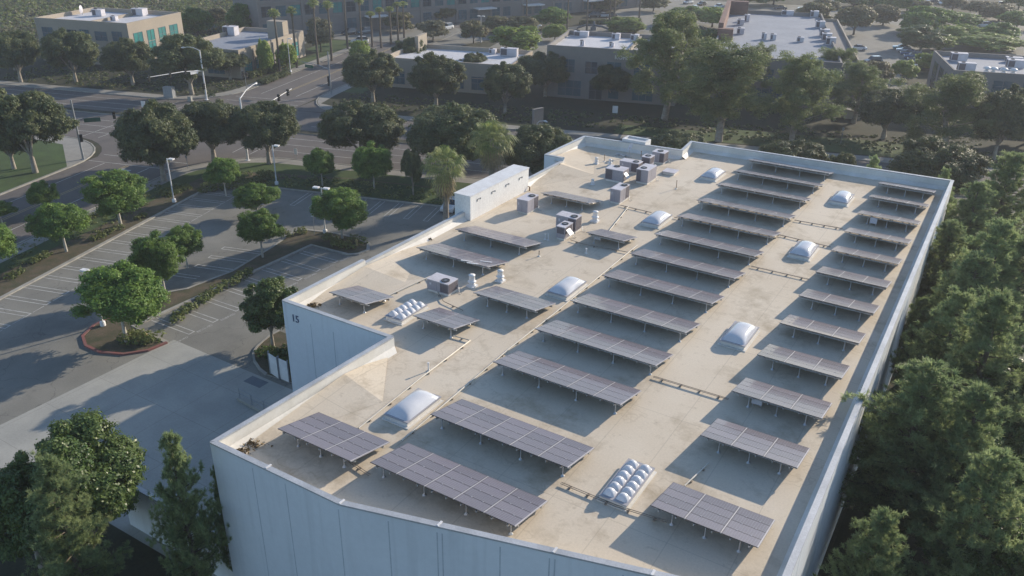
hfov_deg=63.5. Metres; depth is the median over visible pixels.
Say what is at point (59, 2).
brush
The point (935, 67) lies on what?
window
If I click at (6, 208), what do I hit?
round tree
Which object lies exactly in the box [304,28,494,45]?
car park
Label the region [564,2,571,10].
window
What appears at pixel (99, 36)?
window
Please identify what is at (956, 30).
round tree
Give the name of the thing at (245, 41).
office
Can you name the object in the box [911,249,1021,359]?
pine tree
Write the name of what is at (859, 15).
thin tree
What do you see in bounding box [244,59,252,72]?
window
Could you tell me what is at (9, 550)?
broadleaf tree
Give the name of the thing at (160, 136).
broad tree
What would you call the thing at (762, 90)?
window
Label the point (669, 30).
eucalyptus tree
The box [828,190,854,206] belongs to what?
skylight
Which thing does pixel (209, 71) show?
window
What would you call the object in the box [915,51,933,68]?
round tree
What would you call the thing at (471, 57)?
broad tree
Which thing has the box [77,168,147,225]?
round tree
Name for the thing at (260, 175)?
shrub bed
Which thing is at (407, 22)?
thin tree
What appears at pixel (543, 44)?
car park
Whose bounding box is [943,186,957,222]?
pine tree
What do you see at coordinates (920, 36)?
broadleaf tree
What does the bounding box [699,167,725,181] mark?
skylight
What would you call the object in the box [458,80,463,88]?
window
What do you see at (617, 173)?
rooftop unit
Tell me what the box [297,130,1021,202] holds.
median
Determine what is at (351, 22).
window
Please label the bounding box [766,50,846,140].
eucalyptus tree
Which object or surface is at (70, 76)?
undergrowth
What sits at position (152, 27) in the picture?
office block
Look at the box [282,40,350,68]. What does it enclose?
lawn
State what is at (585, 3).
window
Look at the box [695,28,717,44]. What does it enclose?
round tree
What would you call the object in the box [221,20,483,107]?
side street
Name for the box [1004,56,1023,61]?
rooftop unit
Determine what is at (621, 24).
round tree
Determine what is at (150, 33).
window
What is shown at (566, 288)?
skylight
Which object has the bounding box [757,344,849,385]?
solar table
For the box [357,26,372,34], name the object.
parked car
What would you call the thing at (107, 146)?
road corner
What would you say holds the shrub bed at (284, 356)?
on the planting bed at (280, 338)
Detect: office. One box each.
[177,20,305,78]
[233,0,639,34]
[390,33,532,95]
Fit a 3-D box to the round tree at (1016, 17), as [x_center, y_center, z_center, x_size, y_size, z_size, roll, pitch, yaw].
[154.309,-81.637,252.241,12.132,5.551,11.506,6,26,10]
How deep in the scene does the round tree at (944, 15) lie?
239.50 m
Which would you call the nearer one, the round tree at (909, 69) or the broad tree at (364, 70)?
the broad tree at (364, 70)
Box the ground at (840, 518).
[74,98,926,575]
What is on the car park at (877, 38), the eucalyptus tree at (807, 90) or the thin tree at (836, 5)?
the thin tree at (836, 5)
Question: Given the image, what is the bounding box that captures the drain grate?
[244,376,268,387]
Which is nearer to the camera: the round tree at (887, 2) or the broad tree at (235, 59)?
the broad tree at (235, 59)
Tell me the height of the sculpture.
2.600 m
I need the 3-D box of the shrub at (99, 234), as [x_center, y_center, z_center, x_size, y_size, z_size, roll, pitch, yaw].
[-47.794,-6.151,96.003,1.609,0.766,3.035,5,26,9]
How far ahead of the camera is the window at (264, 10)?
218.26 m
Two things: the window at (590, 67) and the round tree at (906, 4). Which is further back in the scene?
the round tree at (906, 4)
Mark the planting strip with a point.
(60, 255)
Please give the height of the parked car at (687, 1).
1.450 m
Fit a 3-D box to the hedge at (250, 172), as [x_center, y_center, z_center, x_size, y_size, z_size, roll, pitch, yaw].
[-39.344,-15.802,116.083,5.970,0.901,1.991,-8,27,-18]
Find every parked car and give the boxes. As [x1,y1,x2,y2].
[341,27,356,34]
[351,36,368,43]
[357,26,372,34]
[440,196,454,212]
[444,22,453,29]
[600,12,608,17]
[683,0,692,3]
[697,1,706,5]
[774,5,786,9]
[852,44,867,50]
[863,55,882,62]
[892,44,910,49]
[896,46,914,51]
[900,49,914,54]
[903,51,921,57]
[975,21,990,26]
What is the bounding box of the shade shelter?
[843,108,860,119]
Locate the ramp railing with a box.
[237,388,269,411]
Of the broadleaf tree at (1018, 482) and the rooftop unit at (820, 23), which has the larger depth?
the rooftop unit at (820, 23)
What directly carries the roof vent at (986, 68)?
on the office block at (942, 64)
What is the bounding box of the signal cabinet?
[162,86,176,97]
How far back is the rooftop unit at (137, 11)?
194.94 m
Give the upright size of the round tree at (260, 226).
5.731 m
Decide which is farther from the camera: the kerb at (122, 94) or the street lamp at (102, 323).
the kerb at (122, 94)
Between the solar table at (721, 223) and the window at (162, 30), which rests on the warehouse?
the solar table at (721, 223)
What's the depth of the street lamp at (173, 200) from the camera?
105.66 m
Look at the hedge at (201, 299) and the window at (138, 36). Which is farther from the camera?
the window at (138, 36)
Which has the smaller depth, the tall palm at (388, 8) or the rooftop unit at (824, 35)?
the rooftop unit at (824, 35)
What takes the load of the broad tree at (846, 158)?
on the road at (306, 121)
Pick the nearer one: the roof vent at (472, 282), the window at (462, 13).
the roof vent at (472, 282)
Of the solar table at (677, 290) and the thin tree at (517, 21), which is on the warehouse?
the solar table at (677, 290)
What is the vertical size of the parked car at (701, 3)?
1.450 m
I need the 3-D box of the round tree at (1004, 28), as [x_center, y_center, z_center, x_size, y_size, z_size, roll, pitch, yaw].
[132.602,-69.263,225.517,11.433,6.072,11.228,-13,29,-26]
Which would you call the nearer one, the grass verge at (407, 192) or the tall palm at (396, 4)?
the grass verge at (407, 192)
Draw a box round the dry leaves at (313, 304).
[306,302,321,307]
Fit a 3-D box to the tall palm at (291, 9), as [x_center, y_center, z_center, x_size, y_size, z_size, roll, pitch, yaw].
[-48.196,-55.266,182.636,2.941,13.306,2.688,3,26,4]
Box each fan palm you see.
[416,144,467,220]
[467,119,518,175]
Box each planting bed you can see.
[0,523,193,575]
[254,331,291,382]
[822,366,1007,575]
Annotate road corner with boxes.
[75,136,118,162]
[169,93,239,102]
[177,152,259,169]
[295,100,325,111]
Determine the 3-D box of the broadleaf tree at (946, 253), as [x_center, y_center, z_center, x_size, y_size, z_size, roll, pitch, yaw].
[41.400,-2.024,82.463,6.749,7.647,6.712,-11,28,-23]
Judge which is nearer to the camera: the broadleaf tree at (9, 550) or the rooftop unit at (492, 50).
the broadleaf tree at (9, 550)
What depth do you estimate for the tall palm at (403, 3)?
220.47 m
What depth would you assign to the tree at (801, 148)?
112.49 m
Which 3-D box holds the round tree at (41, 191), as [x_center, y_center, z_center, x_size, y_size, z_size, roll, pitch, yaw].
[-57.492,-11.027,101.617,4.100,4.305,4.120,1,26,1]
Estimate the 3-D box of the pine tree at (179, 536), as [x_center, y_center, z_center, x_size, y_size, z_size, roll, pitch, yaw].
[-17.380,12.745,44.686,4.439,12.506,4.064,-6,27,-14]
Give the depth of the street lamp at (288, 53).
179.41 m
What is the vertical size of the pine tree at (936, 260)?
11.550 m
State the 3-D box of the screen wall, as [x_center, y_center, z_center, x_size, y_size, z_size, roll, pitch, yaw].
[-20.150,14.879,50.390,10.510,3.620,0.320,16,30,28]
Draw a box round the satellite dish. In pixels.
[615,143,632,157]
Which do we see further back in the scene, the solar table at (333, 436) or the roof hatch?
the roof hatch
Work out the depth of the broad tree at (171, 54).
154.84 m
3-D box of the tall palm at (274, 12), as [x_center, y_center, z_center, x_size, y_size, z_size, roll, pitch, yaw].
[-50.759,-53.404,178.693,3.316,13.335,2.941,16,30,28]
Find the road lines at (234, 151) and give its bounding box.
[7,44,1014,229]
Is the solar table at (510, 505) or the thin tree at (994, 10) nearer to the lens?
the solar table at (510, 505)
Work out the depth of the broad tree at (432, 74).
148.47 m
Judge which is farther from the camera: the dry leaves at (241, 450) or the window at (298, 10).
the window at (298, 10)
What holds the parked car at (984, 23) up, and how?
on the car park at (877, 38)
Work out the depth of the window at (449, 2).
246.93 m
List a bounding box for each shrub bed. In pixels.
[115,328,166,344]
[235,169,273,187]
[254,343,289,365]
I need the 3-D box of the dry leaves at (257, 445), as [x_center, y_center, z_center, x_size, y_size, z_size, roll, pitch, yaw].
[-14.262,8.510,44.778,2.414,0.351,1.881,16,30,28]
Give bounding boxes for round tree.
[0,200,18,223]
[0,222,18,259]
[22,202,91,251]
[24,179,60,204]
[66,258,170,341]
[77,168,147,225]
[127,229,186,289]
[165,223,204,267]
[181,7,214,36]
[202,157,240,195]
[224,3,251,27]
[231,182,281,211]
[235,208,286,257]
[255,38,273,73]
[274,42,297,68]
[302,147,335,185]
[309,186,369,238]
[348,40,369,54]
[350,140,393,188]
[488,26,541,49]
[532,7,573,24]
[541,23,566,39]
[602,16,646,32]
[670,5,701,21]
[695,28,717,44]
[697,6,723,26]
[738,0,768,2]
[833,0,874,6]
[873,0,900,5]
[890,59,920,78]
[891,0,923,10]
[899,11,941,29]
[903,5,963,27]
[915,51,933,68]
[932,34,957,49]
[938,23,991,36]
[947,12,987,25]
[955,31,1023,51]
[976,22,1021,38]
[995,10,1023,27]
[1003,0,1023,8]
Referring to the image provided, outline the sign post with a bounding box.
[612,106,617,112]
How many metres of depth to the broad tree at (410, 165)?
107.94 m
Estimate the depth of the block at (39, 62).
173.52 m
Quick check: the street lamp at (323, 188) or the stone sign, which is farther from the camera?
the stone sign
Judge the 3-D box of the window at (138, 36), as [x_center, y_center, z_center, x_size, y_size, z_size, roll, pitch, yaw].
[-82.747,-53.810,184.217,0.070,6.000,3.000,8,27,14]
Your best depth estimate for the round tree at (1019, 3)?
294.24 m
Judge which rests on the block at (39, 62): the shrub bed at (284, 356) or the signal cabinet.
the signal cabinet
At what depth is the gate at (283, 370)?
68.51 m
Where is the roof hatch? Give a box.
[662,168,678,175]
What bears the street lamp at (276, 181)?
on the grass verge at (407, 192)
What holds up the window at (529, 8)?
in the long office at (421, 10)
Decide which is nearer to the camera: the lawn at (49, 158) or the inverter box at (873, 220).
the inverter box at (873, 220)
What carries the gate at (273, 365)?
on the parking lot
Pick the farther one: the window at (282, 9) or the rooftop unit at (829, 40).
the window at (282, 9)
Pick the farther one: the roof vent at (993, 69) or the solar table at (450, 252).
the roof vent at (993, 69)
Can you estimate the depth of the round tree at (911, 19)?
236.13 m
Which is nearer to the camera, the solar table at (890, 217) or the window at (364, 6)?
the solar table at (890, 217)
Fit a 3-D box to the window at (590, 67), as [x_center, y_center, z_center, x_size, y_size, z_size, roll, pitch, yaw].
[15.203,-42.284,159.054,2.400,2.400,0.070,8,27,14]
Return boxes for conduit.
[347,461,370,475]
[358,335,470,428]
[389,276,429,294]
[401,245,637,440]
[438,292,462,310]
[560,482,667,522]
[572,240,625,251]
[609,206,628,230]
[620,205,651,212]
[654,376,728,399]
[684,462,708,485]
[751,266,808,279]
[779,234,830,246]
[794,220,842,228]
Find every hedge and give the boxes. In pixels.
[158,184,192,196]
[169,267,253,323]
[196,183,236,192]
[200,178,242,186]
[205,174,248,182]
[239,170,252,176]
[246,58,298,78]
[256,69,290,83]
[579,17,641,24]
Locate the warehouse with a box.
[210,135,953,575]
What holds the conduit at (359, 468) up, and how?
on the warehouse
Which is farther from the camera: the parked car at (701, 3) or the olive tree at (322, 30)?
the parked car at (701, 3)
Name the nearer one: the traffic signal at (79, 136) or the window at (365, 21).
the traffic signal at (79, 136)
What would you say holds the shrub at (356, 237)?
on the planting island
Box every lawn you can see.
[0,141,66,192]
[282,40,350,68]
[344,83,377,92]
[614,124,827,151]
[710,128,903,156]
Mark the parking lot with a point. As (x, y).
(46, 355)
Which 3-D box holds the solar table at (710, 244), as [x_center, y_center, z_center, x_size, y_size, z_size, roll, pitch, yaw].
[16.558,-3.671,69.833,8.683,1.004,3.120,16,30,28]
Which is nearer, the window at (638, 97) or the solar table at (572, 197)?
the solar table at (572, 197)
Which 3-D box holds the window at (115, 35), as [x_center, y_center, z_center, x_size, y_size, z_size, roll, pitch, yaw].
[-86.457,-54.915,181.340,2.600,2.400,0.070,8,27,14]
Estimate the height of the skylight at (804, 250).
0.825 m
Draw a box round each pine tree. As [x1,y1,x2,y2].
[17,449,134,575]
[145,429,232,575]
[203,464,232,570]
[812,505,910,575]
[837,354,991,544]
[866,155,881,168]
[888,445,1023,575]
[889,285,985,403]
[893,297,934,375]
[894,380,1013,568]
[897,285,1023,449]
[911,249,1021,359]
[916,218,970,310]
[931,215,1023,359]
[938,166,952,189]
[939,181,1002,250]
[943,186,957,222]
[945,150,1023,262]
[982,225,1023,348]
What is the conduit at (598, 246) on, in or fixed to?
on the warehouse
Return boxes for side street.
[0,148,210,243]
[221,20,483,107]
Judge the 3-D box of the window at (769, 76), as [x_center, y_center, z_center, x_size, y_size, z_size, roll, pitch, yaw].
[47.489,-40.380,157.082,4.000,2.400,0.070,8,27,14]
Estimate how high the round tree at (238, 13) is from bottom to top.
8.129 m
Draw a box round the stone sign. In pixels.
[532,107,543,124]
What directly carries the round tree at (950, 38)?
on the car park at (877, 38)
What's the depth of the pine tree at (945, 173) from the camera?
90.00 m
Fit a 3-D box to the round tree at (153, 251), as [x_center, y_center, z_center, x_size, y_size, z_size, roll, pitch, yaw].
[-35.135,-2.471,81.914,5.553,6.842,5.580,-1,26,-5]
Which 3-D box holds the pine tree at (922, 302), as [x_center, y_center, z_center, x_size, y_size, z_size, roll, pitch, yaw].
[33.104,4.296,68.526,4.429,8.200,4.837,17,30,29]
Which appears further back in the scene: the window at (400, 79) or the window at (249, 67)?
the window at (249, 67)
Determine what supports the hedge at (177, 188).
on the planting strip
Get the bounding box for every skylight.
[382,388,443,429]
[383,299,429,325]
[545,276,587,301]
[596,458,656,512]
[640,210,672,228]
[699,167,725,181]
[717,321,759,351]
[787,240,819,261]
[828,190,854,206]
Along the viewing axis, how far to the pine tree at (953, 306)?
58.10 m
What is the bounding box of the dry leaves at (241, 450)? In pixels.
[236,447,249,453]
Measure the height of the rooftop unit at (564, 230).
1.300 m
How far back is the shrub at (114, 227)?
98.01 m
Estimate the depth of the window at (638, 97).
158.75 m
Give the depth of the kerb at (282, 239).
88.56 m
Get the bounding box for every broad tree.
[0,29,40,81]
[0,87,79,172]
[0,135,37,168]
[38,27,99,81]
[98,36,154,84]
[109,98,199,180]
[146,33,226,94]
[178,97,247,160]
[207,52,251,79]
[221,100,300,163]
[316,99,406,149]
[341,48,402,101]
[390,36,426,53]
[400,147,425,194]
[404,100,502,175]
[406,51,466,105]
[459,52,487,62]
[480,61,532,113]
[501,123,572,173]
[516,51,569,96]
[590,64,632,92]
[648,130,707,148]
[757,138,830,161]
[829,152,856,165]
[844,88,930,139]
[886,134,993,194]
[972,83,1023,159]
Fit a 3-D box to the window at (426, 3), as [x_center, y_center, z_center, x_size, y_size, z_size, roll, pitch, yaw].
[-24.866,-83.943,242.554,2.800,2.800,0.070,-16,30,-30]
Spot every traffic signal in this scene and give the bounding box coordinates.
[70,100,115,159]
[147,47,208,99]
[239,82,291,160]
[241,71,247,90]
[301,52,332,94]
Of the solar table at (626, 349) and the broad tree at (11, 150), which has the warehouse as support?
the solar table at (626, 349)
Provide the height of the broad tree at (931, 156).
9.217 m
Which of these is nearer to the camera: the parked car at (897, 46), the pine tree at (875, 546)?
the pine tree at (875, 546)
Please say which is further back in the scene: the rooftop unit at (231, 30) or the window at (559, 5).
the window at (559, 5)
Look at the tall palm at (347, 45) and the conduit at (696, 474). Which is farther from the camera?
the tall palm at (347, 45)
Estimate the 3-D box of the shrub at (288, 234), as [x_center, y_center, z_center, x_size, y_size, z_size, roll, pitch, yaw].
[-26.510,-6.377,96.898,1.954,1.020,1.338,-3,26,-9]
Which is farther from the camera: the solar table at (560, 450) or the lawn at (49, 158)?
the lawn at (49, 158)
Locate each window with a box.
[41,27,52,37]
[94,31,107,40]
[111,31,121,42]
[133,31,143,41]
[146,29,156,49]
[158,26,166,39]
[169,23,178,34]
[208,68,224,73]
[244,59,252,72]
[255,57,259,68]
[261,6,271,17]
[275,5,286,16]
[290,4,300,15]
[292,41,298,54]
[304,4,314,14]
[318,3,326,13]
[332,2,342,12]
[346,1,355,11]
[347,17,356,27]
[360,0,368,10]
[361,17,369,26]
[372,0,381,9]
[385,0,394,7]
[393,71,404,83]
[398,0,406,8]
[411,0,418,7]
[423,0,431,6]
[423,12,431,21]
[435,0,442,5]
[447,0,454,4]
[458,0,466,3]
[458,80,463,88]
[459,9,466,19]
[470,9,477,18]
[471,76,483,90]
[492,7,499,15]
[503,6,510,15]
[524,6,531,13]
[534,6,541,13]
[555,2,561,9]
[557,80,580,95]
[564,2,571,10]
[565,59,574,72]
[584,1,590,9]
[585,61,597,74]
[588,81,601,99]
[607,62,621,69]
[608,87,618,98]
[621,0,626,6]
[631,86,653,101]
[633,64,649,74]
[716,87,803,104]
[758,69,773,81]
[929,61,938,88]
[935,66,943,93]
[991,80,1013,92]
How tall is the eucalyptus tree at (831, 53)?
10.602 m
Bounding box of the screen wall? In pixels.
[127,486,232,575]
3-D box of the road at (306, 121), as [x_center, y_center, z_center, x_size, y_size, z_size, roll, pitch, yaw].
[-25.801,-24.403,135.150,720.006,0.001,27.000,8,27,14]
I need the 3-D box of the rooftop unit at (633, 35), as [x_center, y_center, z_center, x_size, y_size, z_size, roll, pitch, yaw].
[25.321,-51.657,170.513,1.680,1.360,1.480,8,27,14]
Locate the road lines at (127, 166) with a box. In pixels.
[0,49,387,219]
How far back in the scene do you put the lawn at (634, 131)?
141.09 m
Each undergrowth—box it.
[3,64,243,96]
[8,181,186,268]
[243,174,1022,261]
[333,92,992,160]
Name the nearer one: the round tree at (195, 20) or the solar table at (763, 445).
the solar table at (763, 445)
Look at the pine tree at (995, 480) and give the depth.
42.17 m
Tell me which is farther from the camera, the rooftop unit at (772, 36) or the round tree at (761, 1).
the round tree at (761, 1)
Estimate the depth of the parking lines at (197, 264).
89.84 m
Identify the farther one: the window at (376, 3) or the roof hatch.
the window at (376, 3)
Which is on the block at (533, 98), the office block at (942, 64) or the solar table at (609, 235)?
the office block at (942, 64)
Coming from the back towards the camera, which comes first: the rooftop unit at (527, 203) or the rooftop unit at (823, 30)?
the rooftop unit at (823, 30)
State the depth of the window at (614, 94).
160.04 m
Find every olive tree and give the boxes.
[304,17,334,51]
[414,19,448,39]
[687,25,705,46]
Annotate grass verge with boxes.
[0,163,471,273]
[242,179,456,204]
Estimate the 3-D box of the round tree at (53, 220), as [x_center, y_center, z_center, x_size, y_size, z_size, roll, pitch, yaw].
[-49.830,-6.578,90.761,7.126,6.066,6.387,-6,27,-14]
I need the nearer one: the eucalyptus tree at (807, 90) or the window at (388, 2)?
the eucalyptus tree at (807, 90)
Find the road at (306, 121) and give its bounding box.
[0,85,1023,229]
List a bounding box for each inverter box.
[751,400,762,407]
[870,217,877,225]
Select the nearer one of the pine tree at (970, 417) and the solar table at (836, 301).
the pine tree at (970, 417)
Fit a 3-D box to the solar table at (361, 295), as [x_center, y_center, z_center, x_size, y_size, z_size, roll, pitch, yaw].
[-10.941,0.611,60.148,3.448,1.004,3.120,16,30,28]
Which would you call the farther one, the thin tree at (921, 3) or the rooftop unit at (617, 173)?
the thin tree at (921, 3)
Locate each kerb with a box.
[0,84,248,98]
[0,136,94,194]
[0,182,441,299]
[17,157,483,243]
[81,293,167,355]
[131,228,369,341]
[168,236,286,291]
[252,330,279,374]
[316,20,997,171]
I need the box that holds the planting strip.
[0,158,1023,295]
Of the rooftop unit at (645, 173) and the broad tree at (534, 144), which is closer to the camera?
the rooftop unit at (645, 173)
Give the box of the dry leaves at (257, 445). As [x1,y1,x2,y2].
[241,438,272,453]
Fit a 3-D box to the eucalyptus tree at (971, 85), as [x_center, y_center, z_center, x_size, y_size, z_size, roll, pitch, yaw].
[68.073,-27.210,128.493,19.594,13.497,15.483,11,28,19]
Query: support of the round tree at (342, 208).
on the planting island
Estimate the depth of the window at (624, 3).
283.01 m
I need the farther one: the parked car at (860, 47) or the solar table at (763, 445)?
the parked car at (860, 47)
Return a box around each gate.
[267,351,279,379]
[277,356,289,383]
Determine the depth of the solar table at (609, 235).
70.75 m
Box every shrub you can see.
[3,266,25,279]
[27,250,52,263]
[86,212,99,221]
[87,229,109,240]
[104,223,124,234]
[132,212,147,219]
[282,230,293,236]
[293,226,306,233]
[321,231,342,244]
[330,239,355,249]
[347,233,367,243]
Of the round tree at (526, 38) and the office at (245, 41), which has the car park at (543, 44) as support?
the round tree at (526, 38)
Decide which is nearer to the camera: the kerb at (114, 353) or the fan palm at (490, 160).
the kerb at (114, 353)
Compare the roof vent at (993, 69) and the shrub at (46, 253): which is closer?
the shrub at (46, 253)
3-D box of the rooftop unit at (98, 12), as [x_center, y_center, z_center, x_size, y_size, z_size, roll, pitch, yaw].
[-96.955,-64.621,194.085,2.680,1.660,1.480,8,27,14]
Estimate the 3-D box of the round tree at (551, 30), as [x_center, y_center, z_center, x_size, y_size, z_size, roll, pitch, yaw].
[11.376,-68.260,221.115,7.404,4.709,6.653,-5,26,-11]
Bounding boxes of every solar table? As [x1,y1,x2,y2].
[278,412,389,467]
[329,285,393,312]
[370,443,547,534]
[413,307,478,337]
[416,243,507,274]
[430,399,593,476]
[455,226,542,254]
[473,286,555,318]
[493,351,641,414]
[535,320,672,374]
[542,191,601,209]
[570,293,700,341]
[586,229,636,249]
[602,269,724,312]
[629,249,745,287]
[651,482,774,552]
[655,230,763,264]
[677,213,780,244]
[697,198,795,226]
[700,418,809,474]
[717,183,810,208]
[732,378,831,425]
[735,170,823,193]
[748,159,834,180]
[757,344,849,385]
[780,314,865,350]
[799,289,879,320]
[815,266,891,295]
[831,245,902,271]
[845,227,911,250]
[857,210,920,231]
[868,194,929,213]
[878,182,935,199]
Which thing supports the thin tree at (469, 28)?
on the car park at (456, 39)
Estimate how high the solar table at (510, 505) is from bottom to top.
1.004 m
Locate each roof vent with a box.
[466,273,477,288]
[494,269,505,283]
[590,210,599,222]
[983,66,990,71]
[990,67,997,71]
[1000,67,1008,72]
[1010,68,1018,72]
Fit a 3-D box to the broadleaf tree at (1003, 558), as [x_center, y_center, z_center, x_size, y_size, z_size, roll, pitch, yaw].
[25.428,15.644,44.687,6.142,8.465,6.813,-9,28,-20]
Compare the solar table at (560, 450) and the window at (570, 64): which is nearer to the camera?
the solar table at (560, 450)
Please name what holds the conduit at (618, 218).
on the warehouse
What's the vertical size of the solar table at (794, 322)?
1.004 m
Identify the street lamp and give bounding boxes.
[79,268,105,326]
[166,158,175,202]
[272,144,279,184]
[287,38,291,71]
[312,186,329,232]
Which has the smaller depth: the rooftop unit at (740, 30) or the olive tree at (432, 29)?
the rooftop unit at (740, 30)
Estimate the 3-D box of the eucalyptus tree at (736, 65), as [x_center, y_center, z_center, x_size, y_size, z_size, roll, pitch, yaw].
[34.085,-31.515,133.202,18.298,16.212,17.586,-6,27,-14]
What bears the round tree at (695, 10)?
on the car park at (877, 38)
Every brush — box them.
[0,0,250,37]
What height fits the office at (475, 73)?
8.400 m
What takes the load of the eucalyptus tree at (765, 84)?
on the block at (533, 98)
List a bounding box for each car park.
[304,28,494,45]
[489,24,706,65]
[607,0,1023,117]
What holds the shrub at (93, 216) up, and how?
on the grass verge at (187, 178)
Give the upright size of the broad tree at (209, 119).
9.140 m
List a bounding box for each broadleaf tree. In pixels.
[0,406,148,549]
[0,450,44,568]
[238,276,298,346]
[896,24,947,50]
[920,509,1023,575]
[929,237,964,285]
[935,433,1023,533]
[945,357,1023,456]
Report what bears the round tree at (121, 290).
on the planting island
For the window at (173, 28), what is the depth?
194.27 m
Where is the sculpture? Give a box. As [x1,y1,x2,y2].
[577,21,608,30]
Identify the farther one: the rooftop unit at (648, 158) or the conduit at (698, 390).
the rooftop unit at (648, 158)
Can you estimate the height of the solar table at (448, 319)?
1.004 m
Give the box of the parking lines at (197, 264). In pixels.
[0,192,452,333]
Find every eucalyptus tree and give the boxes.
[613,6,736,120]
[663,38,780,141]
[745,40,776,90]
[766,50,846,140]
[818,46,857,62]
[825,60,889,123]
[887,70,1001,146]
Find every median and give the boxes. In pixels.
[63,107,153,116]
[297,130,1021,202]
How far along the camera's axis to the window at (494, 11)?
256.55 m
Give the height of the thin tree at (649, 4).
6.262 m
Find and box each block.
[0,0,396,97]
[34,7,183,64]
[317,0,1023,165]
[547,30,684,105]
[708,0,858,111]
[926,50,1023,108]
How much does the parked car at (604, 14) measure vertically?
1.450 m
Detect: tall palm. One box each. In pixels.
[266,8,280,70]
[285,6,297,67]
[305,0,319,65]
[321,1,334,60]
[343,0,348,48]
[353,0,363,40]
[365,11,375,46]
[375,7,383,47]
[384,6,394,43]
[392,2,401,39]
[400,1,406,37]
[566,0,568,29]
[586,0,588,30]
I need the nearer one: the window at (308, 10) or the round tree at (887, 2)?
the window at (308, 10)
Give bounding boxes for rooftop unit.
[91,8,105,16]
[110,15,118,20]
[130,7,147,15]
[222,25,238,35]
[426,272,460,295]
[489,48,496,53]
[500,47,518,56]
[517,193,540,214]
[556,211,582,232]
[556,221,575,240]
[574,30,588,37]
[605,164,629,182]
[610,182,629,203]
[612,32,620,39]
[620,158,642,173]
[630,33,638,40]
[636,163,657,184]
[641,154,657,168]
[652,149,670,164]
[737,19,744,25]
[737,27,744,34]
[744,14,749,21]
[761,32,766,39]
[770,33,776,39]
[781,10,793,15]
[797,36,803,42]
[810,10,818,17]
[815,20,825,27]
[819,28,829,36]
[821,32,832,40]
[825,36,835,44]
[949,52,968,61]
[956,61,976,70]
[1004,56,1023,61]
[1005,58,1023,68]
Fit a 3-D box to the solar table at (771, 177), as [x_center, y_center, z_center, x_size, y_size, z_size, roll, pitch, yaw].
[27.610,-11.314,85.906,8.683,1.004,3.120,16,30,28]
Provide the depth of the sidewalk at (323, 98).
139.31 m
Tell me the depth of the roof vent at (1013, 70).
153.87 m
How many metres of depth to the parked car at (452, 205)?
104.88 m
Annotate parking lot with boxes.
[0,183,454,424]
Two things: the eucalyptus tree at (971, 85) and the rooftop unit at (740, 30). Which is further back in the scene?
the rooftop unit at (740, 30)
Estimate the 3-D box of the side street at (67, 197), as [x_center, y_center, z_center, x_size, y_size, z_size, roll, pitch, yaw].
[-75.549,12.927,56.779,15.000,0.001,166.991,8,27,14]
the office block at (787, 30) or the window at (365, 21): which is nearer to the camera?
the office block at (787, 30)
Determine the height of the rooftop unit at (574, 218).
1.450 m
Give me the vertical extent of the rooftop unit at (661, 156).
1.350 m
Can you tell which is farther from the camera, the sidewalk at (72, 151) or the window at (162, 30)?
the window at (162, 30)
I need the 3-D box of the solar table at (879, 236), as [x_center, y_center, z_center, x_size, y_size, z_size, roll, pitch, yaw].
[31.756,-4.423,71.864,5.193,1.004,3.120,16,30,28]
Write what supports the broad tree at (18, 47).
on the block at (39, 62)
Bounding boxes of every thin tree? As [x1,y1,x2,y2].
[209,8,226,23]
[381,12,414,31]
[432,8,456,18]
[460,20,489,42]
[480,15,508,28]
[505,15,538,30]
[591,0,623,9]
[641,0,671,10]
[794,1,835,18]
[813,0,841,10]
[832,4,877,34]
[866,60,895,83]
[872,4,902,24]
[908,1,935,8]
[940,0,968,10]
[960,0,998,16]
[978,3,1022,20]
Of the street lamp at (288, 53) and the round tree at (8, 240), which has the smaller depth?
the round tree at (8, 240)
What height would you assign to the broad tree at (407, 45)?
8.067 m
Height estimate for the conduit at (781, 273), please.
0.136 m
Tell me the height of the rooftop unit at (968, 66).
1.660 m
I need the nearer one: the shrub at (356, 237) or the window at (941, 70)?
the shrub at (356, 237)
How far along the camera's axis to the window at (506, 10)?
258.69 m
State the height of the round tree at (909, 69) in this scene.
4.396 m
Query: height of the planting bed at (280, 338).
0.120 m
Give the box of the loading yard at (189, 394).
[0,340,292,575]
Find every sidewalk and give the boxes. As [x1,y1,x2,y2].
[0,27,402,97]
[0,135,92,193]
[0,158,1004,262]
[318,21,998,170]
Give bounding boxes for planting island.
[84,230,366,352]
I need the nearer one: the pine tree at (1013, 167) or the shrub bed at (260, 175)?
the pine tree at (1013, 167)
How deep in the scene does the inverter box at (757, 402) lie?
48.67 m
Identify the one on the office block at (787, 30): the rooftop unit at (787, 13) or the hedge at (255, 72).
the rooftop unit at (787, 13)
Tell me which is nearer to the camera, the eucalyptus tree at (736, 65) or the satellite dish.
the satellite dish
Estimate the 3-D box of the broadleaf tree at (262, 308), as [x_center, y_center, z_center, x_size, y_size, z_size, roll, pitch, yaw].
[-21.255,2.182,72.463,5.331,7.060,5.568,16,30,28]
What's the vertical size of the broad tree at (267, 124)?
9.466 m

